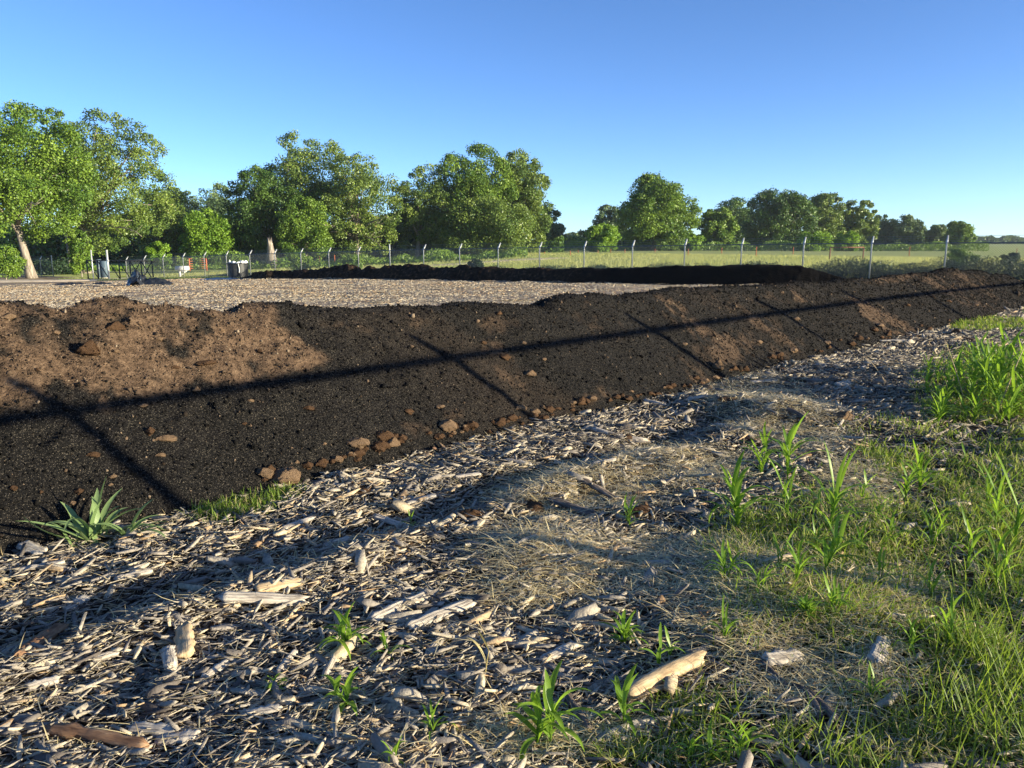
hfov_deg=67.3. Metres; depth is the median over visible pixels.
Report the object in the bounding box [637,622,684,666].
leafy weed
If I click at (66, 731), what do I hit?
brown stick
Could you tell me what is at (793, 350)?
soil clod
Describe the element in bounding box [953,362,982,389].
leafy weed
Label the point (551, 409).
soil clod
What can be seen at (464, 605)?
wood plank
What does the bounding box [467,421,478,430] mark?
soil clod
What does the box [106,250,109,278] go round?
gate post
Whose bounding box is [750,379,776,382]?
wood splinter
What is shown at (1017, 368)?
leafy weed
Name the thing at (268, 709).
wood splinter
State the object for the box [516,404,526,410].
soil clod
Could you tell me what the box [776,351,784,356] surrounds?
soil clod
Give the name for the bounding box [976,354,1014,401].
leafy weed
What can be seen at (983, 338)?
leafy weed
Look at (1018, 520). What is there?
leafy weed
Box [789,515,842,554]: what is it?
leafy weed
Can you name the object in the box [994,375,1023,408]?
leafy weed
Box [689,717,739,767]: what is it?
leafy weed
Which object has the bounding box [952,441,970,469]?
leafy weed
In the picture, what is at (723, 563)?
leafy weed
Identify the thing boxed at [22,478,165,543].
broad leaf weed
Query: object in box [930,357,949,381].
leafy weed
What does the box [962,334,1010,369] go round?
leafy weed
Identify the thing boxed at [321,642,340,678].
wood splinter
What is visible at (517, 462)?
wood splinter
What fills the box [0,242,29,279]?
shrub
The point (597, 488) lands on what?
dark stick
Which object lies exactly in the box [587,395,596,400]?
soil clod
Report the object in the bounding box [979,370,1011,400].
leafy weed
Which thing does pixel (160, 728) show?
wood plank
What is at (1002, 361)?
leafy weed
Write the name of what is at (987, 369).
leafy weed
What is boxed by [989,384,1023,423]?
leafy weed
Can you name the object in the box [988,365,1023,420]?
leafy weed
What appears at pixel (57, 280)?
dirt road
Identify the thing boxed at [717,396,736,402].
soil clod
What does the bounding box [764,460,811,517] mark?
leafy weed
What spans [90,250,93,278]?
gate post
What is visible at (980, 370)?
leafy weed
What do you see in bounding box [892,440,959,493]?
leafy weed
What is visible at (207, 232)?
young tree
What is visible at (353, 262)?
shrub
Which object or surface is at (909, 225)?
background tree
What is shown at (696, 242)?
shrub
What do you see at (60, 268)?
shrub
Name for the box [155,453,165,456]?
soil clod
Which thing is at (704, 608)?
dry straw
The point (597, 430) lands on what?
pale branch
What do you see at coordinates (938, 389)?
leafy weed
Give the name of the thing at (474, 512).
soil clod
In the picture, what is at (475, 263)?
shrub
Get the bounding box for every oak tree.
[0,99,101,277]
[31,106,77,263]
[50,107,178,272]
[133,185,189,255]
[218,164,303,260]
[256,129,357,258]
[316,152,403,258]
[383,161,460,256]
[430,142,520,254]
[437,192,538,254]
[489,147,555,252]
[615,171,704,250]
[738,185,820,249]
[800,191,846,247]
[836,199,880,245]
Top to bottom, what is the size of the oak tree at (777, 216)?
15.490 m
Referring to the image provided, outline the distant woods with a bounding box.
[894,234,1023,243]
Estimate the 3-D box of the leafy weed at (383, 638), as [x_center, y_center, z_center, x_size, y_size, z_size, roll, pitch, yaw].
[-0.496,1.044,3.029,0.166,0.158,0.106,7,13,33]
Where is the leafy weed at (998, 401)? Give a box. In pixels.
[980,386,1023,425]
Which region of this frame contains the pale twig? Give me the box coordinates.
[258,600,302,654]
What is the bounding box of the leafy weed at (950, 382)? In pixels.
[925,361,969,398]
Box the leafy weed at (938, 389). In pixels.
[921,380,959,403]
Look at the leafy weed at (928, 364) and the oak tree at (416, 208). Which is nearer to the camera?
the leafy weed at (928, 364)
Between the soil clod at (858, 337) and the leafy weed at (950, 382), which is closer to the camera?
the leafy weed at (950, 382)
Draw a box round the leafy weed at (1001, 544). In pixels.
[963,523,1023,597]
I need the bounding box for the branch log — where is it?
[626,650,706,703]
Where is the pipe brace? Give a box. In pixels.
[829,247,863,258]
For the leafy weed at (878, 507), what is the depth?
4.48 m
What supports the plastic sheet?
on the ground at (500, 514)
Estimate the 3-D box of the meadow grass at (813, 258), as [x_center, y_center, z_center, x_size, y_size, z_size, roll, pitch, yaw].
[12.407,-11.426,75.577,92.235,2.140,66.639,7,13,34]
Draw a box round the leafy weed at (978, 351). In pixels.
[956,337,1007,377]
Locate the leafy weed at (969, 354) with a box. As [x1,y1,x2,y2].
[954,341,982,368]
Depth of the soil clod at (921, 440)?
6.27 m
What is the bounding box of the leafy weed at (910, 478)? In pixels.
[876,460,937,504]
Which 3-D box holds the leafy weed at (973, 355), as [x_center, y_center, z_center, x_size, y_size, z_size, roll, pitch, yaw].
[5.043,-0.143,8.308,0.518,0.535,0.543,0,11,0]
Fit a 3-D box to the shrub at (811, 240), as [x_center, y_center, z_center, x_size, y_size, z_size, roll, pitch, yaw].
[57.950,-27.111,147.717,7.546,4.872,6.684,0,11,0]
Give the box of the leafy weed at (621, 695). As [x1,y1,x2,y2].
[594,663,656,736]
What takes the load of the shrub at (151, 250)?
on the ground at (500, 514)
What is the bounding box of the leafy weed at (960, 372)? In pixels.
[947,359,973,387]
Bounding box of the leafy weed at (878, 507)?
[874,494,895,516]
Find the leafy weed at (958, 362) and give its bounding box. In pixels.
[935,348,967,379]
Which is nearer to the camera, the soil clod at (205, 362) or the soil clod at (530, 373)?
the soil clod at (205, 362)
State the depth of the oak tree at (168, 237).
108.38 m
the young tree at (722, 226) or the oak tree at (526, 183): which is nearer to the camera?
the oak tree at (526, 183)
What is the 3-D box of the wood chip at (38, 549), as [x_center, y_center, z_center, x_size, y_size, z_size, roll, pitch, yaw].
[-2.660,0.912,4.266,0.237,0.025,0.091,10,25,26]
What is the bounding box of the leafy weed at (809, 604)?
[784,592,823,619]
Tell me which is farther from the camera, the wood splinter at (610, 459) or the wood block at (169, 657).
the wood splinter at (610, 459)
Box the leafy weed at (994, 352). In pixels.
[976,340,1010,379]
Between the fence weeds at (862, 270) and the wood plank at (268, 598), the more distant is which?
the fence weeds at (862, 270)
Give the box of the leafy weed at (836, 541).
[806,511,864,572]
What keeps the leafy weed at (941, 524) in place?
on the ground at (500, 514)
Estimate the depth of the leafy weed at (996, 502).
4.29 m
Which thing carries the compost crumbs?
on the soil berm
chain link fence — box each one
[1,255,53,276]
[125,235,1023,280]
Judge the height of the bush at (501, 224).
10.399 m
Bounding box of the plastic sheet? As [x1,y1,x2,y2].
[200,277,239,279]
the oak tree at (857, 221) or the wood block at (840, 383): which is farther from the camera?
the oak tree at (857, 221)
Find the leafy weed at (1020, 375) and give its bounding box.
[1002,358,1023,393]
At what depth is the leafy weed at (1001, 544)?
3.49 m
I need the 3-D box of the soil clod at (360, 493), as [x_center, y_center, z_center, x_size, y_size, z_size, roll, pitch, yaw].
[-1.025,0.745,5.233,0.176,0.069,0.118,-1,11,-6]
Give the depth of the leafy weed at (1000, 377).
7.69 m
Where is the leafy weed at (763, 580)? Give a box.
[739,560,785,595]
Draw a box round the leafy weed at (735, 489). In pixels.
[687,449,790,528]
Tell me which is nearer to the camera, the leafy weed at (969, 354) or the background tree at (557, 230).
the leafy weed at (969, 354)
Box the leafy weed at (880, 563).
[853,544,906,583]
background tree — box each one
[169,187,199,212]
[190,181,232,216]
[528,207,567,240]
[565,232,577,235]
[577,225,591,237]
[592,203,626,245]
[714,197,756,246]
[866,214,893,246]
[887,214,926,247]
[917,224,948,246]
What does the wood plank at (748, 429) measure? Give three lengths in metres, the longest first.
0.678 x 0.082 x 0.029 m
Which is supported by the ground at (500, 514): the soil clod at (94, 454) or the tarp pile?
the tarp pile
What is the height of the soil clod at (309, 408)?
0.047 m
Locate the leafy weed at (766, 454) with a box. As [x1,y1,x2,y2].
[736,421,798,475]
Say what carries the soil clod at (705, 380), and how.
on the soil berm
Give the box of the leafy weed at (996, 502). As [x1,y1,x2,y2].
[964,461,1023,522]
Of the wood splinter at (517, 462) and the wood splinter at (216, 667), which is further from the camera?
the wood splinter at (517, 462)
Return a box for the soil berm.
[0,268,1023,559]
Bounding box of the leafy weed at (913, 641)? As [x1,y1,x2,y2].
[891,617,941,657]
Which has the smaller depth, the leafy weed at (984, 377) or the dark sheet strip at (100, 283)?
the leafy weed at (984, 377)
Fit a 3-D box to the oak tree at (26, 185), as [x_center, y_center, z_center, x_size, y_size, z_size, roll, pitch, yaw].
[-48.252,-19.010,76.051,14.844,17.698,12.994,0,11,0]
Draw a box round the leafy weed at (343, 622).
[316,603,370,659]
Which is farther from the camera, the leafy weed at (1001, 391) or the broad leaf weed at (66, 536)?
the leafy weed at (1001, 391)
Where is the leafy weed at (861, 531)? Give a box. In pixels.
[845,520,882,552]
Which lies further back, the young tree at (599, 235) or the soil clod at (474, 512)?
the young tree at (599, 235)
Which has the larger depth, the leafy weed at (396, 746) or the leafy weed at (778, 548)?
the leafy weed at (778, 548)
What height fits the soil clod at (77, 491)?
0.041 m
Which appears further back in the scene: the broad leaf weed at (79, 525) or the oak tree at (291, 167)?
the oak tree at (291, 167)
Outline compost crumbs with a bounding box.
[0,266,1023,559]
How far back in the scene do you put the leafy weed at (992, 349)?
8.56 m
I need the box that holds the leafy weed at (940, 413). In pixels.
[920,393,955,423]
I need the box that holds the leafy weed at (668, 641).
[662,625,680,662]
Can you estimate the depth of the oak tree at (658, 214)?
143.48 m
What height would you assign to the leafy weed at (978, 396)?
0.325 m
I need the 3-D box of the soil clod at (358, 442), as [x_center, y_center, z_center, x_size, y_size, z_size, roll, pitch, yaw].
[-1.205,0.464,6.019,0.192,0.094,0.128,0,11,-1]
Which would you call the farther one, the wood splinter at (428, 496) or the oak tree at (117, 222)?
the oak tree at (117, 222)
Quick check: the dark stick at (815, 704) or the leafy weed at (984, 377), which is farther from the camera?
the leafy weed at (984, 377)
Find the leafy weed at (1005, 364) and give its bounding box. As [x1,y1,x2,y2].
[980,348,1022,382]
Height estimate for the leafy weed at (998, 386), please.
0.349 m
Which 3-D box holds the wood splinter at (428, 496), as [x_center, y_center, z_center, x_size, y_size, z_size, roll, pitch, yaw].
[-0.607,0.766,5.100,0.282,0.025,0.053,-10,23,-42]
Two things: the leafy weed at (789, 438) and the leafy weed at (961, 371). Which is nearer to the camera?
the leafy weed at (789, 438)
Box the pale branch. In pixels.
[589,426,647,443]
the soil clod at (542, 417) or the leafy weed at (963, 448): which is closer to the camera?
the leafy weed at (963, 448)
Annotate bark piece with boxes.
[538,640,578,663]
[544,496,601,519]
[866,635,890,668]
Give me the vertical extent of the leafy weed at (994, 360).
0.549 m
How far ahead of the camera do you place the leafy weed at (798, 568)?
3.48 m
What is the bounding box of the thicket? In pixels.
[564,230,869,247]
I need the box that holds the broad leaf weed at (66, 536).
[47,522,121,551]
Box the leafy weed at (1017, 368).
[1005,355,1023,393]
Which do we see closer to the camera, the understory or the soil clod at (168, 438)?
the soil clod at (168, 438)
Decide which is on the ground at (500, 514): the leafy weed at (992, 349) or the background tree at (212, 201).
the background tree at (212, 201)
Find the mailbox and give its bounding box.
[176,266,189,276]
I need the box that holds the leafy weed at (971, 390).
[956,376,991,406]
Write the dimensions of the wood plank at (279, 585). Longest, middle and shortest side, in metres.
0.251 x 0.083 x 0.029 m
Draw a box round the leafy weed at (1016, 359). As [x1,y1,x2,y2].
[994,343,1023,385]
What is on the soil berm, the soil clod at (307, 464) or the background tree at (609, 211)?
the soil clod at (307, 464)
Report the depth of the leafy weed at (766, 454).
5.53 m
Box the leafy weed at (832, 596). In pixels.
[816,570,857,611]
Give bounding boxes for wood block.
[160,645,178,672]
[173,621,195,658]
[761,648,804,668]
[834,380,852,386]
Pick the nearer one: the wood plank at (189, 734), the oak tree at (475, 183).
the wood plank at (189, 734)
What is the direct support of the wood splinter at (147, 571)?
on the ground at (500, 514)
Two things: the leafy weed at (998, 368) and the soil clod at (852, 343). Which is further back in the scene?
the soil clod at (852, 343)
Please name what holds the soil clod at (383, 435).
on the soil berm
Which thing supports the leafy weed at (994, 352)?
on the ground at (500, 514)
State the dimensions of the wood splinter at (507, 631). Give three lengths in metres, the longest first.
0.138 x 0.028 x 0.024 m
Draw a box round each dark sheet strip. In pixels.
[51,282,85,284]
[88,282,111,284]
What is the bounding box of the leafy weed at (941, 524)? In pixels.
[918,495,963,549]
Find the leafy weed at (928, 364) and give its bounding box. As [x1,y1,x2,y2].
[914,351,938,371]
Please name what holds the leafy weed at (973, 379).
on the ground at (500, 514)
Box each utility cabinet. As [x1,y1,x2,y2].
[96,259,101,277]
[100,261,107,277]
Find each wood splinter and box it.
[14,623,68,660]
[25,674,59,690]
[91,650,119,662]
[113,568,152,580]
[201,659,230,679]
[240,704,282,720]
[275,649,297,674]
[281,516,314,528]
[321,536,353,546]
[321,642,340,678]
[374,514,405,526]
[406,493,436,504]
[424,622,456,658]
[425,601,444,613]
[453,472,481,478]
[502,628,510,636]
[504,458,531,465]
[592,458,616,464]
[643,399,666,405]
[687,394,705,400]
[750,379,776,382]
[816,363,843,366]
[879,339,906,341]
[983,459,1011,478]
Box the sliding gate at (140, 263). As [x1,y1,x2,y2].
[86,260,153,278]
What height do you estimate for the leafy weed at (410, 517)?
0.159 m
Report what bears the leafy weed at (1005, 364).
on the ground at (500, 514)
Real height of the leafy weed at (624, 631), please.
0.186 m
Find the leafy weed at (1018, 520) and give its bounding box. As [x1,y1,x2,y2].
[976,450,1023,540]
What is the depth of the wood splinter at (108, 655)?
3.04 m
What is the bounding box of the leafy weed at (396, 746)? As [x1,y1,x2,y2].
[380,735,406,766]
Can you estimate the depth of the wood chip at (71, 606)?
3.63 m
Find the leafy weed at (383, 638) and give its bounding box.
[371,630,408,659]
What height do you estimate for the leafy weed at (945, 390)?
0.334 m
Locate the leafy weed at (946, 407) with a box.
[924,391,961,421]
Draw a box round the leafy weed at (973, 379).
[952,367,985,394]
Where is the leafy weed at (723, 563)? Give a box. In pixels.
[703,538,751,579]
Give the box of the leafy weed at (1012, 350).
[992,332,1023,381]
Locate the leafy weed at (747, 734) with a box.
[717,714,780,765]
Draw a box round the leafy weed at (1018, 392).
[1003,372,1023,405]
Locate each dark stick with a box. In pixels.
[562,689,592,732]
[581,478,617,499]
[759,656,789,687]
[785,407,806,420]
[791,682,822,722]
[804,686,841,724]
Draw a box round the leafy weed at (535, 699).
[504,685,578,760]
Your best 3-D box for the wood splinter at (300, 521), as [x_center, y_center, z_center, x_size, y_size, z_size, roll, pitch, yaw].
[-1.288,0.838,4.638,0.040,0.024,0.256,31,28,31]
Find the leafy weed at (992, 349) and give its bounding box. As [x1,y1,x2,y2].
[971,339,1008,381]
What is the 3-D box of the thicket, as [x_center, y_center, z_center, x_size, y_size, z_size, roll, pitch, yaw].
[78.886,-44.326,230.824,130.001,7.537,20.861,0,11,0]
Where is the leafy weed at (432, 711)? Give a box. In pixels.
[418,698,457,739]
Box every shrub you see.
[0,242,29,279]
[33,257,71,274]
[63,230,94,276]
[144,241,172,271]
[170,256,187,270]
[215,250,248,266]
[288,251,312,270]
[340,253,363,267]
[467,259,483,266]
[681,233,705,250]
[794,230,834,250]
[833,230,860,250]
[945,248,979,268]
[1000,252,1019,265]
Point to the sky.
(915, 108)
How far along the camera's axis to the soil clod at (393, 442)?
6.19 m
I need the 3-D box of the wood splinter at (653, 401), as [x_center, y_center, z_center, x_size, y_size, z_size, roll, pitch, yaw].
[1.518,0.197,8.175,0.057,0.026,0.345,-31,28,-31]
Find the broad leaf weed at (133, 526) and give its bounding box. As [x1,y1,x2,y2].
[88,499,164,550]
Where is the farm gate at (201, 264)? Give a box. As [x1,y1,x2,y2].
[198,258,207,270]
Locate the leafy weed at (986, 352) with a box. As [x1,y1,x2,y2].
[970,343,994,370]
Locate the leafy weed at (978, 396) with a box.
[958,383,994,406]
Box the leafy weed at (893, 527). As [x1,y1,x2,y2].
[877,509,914,544]
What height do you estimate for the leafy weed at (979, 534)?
0.347 m
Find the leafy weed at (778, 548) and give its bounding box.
[760,526,797,565]
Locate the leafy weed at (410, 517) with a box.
[398,510,417,525]
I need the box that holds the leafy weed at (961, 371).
[940,361,981,398]
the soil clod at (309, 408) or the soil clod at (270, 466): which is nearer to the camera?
the soil clod at (270, 466)
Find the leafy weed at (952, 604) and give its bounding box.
[916,591,990,647]
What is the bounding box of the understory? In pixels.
[0,210,564,262]
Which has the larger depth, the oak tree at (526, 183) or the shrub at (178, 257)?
the oak tree at (526, 183)
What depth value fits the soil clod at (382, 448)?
6.05 m
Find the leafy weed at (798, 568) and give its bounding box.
[775,537,824,582]
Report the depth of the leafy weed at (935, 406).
7.08 m
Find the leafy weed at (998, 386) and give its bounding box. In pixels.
[980,373,1017,401]
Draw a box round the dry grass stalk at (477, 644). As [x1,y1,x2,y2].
[464,630,488,671]
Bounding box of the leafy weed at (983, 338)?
[951,329,1002,360]
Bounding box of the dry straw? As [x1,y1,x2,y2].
[0,340,1023,767]
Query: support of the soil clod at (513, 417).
on the soil berm
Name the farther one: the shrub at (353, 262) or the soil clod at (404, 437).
the shrub at (353, 262)
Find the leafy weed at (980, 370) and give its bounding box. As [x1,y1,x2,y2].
[957,349,1008,390]
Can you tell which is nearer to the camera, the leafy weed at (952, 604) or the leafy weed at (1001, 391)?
the leafy weed at (952, 604)
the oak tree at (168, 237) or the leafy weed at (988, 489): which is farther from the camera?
the oak tree at (168, 237)
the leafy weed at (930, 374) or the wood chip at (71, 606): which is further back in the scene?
the leafy weed at (930, 374)
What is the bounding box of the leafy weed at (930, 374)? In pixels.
[911,350,950,381]
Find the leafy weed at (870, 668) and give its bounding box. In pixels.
[841,661,899,709]
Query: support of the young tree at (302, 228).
on the ground at (500, 514)
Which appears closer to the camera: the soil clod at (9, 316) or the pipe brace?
the soil clod at (9, 316)
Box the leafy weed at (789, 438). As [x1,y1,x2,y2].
[753,412,835,479]
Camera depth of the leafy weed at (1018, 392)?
7.11 m
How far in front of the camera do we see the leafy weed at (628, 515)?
4.50 m
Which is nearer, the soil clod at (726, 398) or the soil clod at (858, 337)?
the soil clod at (726, 398)
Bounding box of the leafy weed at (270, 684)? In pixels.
[264,672,286,694]
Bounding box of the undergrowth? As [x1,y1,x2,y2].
[21,240,989,270]
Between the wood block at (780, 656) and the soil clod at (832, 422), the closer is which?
the wood block at (780, 656)
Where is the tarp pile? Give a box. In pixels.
[126,269,172,285]
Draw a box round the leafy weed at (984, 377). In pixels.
[968,362,1008,384]
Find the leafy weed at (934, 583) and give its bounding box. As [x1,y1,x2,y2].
[903,547,958,597]
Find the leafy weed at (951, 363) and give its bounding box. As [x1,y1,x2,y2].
[940,347,970,374]
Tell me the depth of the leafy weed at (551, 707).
2.49 m
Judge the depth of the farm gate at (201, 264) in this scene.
79.05 m
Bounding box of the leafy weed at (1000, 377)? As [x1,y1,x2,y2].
[978,370,1006,392]
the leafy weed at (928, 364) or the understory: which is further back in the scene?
the understory
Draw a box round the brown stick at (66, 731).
[40,722,150,752]
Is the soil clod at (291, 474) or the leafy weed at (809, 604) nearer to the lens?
the leafy weed at (809, 604)
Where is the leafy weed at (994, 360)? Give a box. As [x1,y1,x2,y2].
[969,337,1016,378]
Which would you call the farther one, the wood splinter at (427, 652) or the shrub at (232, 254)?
the shrub at (232, 254)
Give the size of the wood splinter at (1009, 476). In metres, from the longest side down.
0.564 x 0.051 x 0.026 m
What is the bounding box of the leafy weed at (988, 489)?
[955,459,1011,502]
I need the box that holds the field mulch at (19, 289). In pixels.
[0,277,756,311]
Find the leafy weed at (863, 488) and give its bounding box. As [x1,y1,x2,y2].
[854,469,877,496]
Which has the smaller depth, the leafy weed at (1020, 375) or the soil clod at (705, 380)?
the leafy weed at (1020, 375)
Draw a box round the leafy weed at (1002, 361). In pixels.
[976,345,1023,389]
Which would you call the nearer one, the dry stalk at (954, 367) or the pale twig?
the pale twig
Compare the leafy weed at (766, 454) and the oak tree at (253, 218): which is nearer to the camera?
the leafy weed at (766, 454)
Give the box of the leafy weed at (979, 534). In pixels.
[946,501,1014,573]
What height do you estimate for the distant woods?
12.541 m
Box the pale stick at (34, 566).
[17,560,64,571]
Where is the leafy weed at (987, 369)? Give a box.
[967,352,1020,402]
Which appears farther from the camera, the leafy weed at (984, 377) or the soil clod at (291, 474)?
the leafy weed at (984, 377)
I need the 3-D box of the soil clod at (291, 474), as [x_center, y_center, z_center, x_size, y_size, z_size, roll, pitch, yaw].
[-1.605,0.666,5.439,0.228,0.148,0.173,-2,11,-8]
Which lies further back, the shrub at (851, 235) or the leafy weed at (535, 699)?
the shrub at (851, 235)
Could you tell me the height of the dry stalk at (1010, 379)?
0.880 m
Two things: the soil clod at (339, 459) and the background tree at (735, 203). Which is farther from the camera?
the background tree at (735, 203)
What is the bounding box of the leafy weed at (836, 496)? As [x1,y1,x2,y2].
[787,442,898,534]
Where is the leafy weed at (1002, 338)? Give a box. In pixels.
[988,322,1023,374]
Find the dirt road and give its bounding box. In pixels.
[0,257,561,282]
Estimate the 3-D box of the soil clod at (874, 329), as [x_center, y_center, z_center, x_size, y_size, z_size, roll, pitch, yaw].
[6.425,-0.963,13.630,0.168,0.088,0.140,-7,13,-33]
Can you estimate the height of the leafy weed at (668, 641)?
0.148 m
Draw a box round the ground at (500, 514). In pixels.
[0,244,1023,767]
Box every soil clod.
[1,313,16,319]
[9,485,17,490]
[73,488,83,494]
[74,339,100,355]
[86,452,100,457]
[105,321,125,330]
[144,427,154,435]
[155,435,176,441]
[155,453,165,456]
[196,360,215,365]
[208,620,220,631]
[257,468,273,478]
[264,464,275,471]
[269,466,300,484]
[302,461,313,469]
[303,406,313,410]
[315,461,326,465]
[332,456,342,462]
[346,437,369,448]
[350,488,373,496]
[352,449,365,457]
[354,457,361,461]
[370,444,379,451]
[373,440,389,451]
[376,430,394,440]
[376,445,384,452]
[387,437,400,446]
[397,434,406,440]
[404,408,413,414]
[434,433,444,439]
[439,419,456,432]
[457,509,483,522]
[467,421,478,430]
[493,418,505,426]
[500,354,510,360]
[507,414,517,421]
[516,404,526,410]
[523,500,544,513]
[524,370,536,375]
[531,408,540,413]
[538,415,548,419]
[545,406,554,412]
[576,396,586,404]
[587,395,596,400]
[612,394,620,398]
[624,395,633,400]
[625,504,657,517]
[699,378,709,383]
[712,359,723,369]
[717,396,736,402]
[768,354,776,358]
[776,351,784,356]
[788,348,797,352]
[824,420,838,425]
[832,411,854,419]
[848,341,856,345]
[854,335,863,340]
[870,327,878,331]
[917,438,932,444]
[951,329,960,334]
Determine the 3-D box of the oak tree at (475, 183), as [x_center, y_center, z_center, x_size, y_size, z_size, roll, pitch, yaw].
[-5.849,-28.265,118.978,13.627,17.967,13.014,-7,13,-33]
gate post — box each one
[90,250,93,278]
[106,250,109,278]
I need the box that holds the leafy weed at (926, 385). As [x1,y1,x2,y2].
[915,369,942,395]
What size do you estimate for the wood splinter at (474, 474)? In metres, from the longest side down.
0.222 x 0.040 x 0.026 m
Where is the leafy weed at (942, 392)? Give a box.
[920,386,956,415]
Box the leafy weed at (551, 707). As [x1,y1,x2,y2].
[514,659,603,751]
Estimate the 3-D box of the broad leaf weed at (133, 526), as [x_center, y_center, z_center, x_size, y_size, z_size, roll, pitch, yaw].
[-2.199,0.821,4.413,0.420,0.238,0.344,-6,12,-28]
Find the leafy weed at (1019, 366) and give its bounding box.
[997,337,1023,384]
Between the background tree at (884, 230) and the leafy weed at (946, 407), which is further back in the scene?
the background tree at (884, 230)
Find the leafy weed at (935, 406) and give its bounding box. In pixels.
[926,400,949,420]
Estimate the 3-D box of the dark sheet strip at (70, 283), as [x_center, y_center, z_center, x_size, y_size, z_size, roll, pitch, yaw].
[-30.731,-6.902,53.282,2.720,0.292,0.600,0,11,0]
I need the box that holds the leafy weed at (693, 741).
[670,735,706,767]
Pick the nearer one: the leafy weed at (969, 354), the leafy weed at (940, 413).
the leafy weed at (940, 413)
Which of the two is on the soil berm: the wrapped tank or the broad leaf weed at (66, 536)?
the broad leaf weed at (66, 536)
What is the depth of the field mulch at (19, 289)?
35.50 m
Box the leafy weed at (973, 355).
[953,345,995,385]
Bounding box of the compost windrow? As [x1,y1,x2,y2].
[240,263,841,284]
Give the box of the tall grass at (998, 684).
[755,419,1023,767]
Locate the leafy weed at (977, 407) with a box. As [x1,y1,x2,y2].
[960,393,992,423]
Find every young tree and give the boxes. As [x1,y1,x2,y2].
[176,207,238,264]
[273,194,335,260]
[582,222,621,251]
[696,206,739,249]
[939,220,977,245]
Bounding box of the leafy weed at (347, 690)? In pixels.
[321,666,364,715]
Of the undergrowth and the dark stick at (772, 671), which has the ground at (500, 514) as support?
the undergrowth
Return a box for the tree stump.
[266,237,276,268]
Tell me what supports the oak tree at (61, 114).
on the ground at (500, 514)
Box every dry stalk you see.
[943,336,963,396]
[999,347,1023,409]
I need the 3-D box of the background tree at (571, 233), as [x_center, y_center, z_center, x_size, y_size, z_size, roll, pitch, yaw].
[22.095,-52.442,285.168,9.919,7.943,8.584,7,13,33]
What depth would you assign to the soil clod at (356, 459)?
5.87 m
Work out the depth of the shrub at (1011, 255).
37.52 m
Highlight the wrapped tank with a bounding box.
[226,260,248,277]
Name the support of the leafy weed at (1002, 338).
on the ground at (500, 514)
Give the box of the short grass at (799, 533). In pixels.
[179,307,1023,767]
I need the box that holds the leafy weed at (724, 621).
[704,595,740,637]
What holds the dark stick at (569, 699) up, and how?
on the dry straw
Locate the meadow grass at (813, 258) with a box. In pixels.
[57,252,1023,280]
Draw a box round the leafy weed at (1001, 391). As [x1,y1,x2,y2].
[991,381,1023,410]
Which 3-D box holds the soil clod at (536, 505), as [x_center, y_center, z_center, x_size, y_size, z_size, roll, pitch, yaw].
[0.139,0.773,4.770,0.166,0.075,0.139,-6,12,-29]
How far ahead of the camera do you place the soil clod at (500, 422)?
6.99 m
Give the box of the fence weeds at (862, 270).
[209,255,1023,280]
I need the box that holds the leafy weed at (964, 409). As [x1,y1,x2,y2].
[948,391,982,421]
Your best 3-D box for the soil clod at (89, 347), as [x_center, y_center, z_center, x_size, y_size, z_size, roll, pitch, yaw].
[-3.059,-0.269,5.574,0.212,0.123,0.155,1,11,5]
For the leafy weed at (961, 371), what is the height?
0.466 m
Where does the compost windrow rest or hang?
on the ground at (500, 514)
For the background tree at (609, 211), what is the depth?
199.52 m
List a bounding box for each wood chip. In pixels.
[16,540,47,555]
[62,595,89,612]
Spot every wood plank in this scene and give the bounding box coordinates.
[125,721,181,736]
[154,727,200,746]
[214,590,309,604]
[253,577,303,592]
[364,588,436,624]
[404,599,476,631]
[712,423,755,430]
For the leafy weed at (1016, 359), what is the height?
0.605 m
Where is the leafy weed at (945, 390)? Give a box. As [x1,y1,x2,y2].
[933,374,964,402]
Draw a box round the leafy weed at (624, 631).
[597,609,649,646]
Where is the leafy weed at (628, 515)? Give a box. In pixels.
[616,492,643,529]
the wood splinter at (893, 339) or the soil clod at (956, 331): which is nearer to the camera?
the wood splinter at (893, 339)
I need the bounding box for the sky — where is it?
[0,0,1023,237]

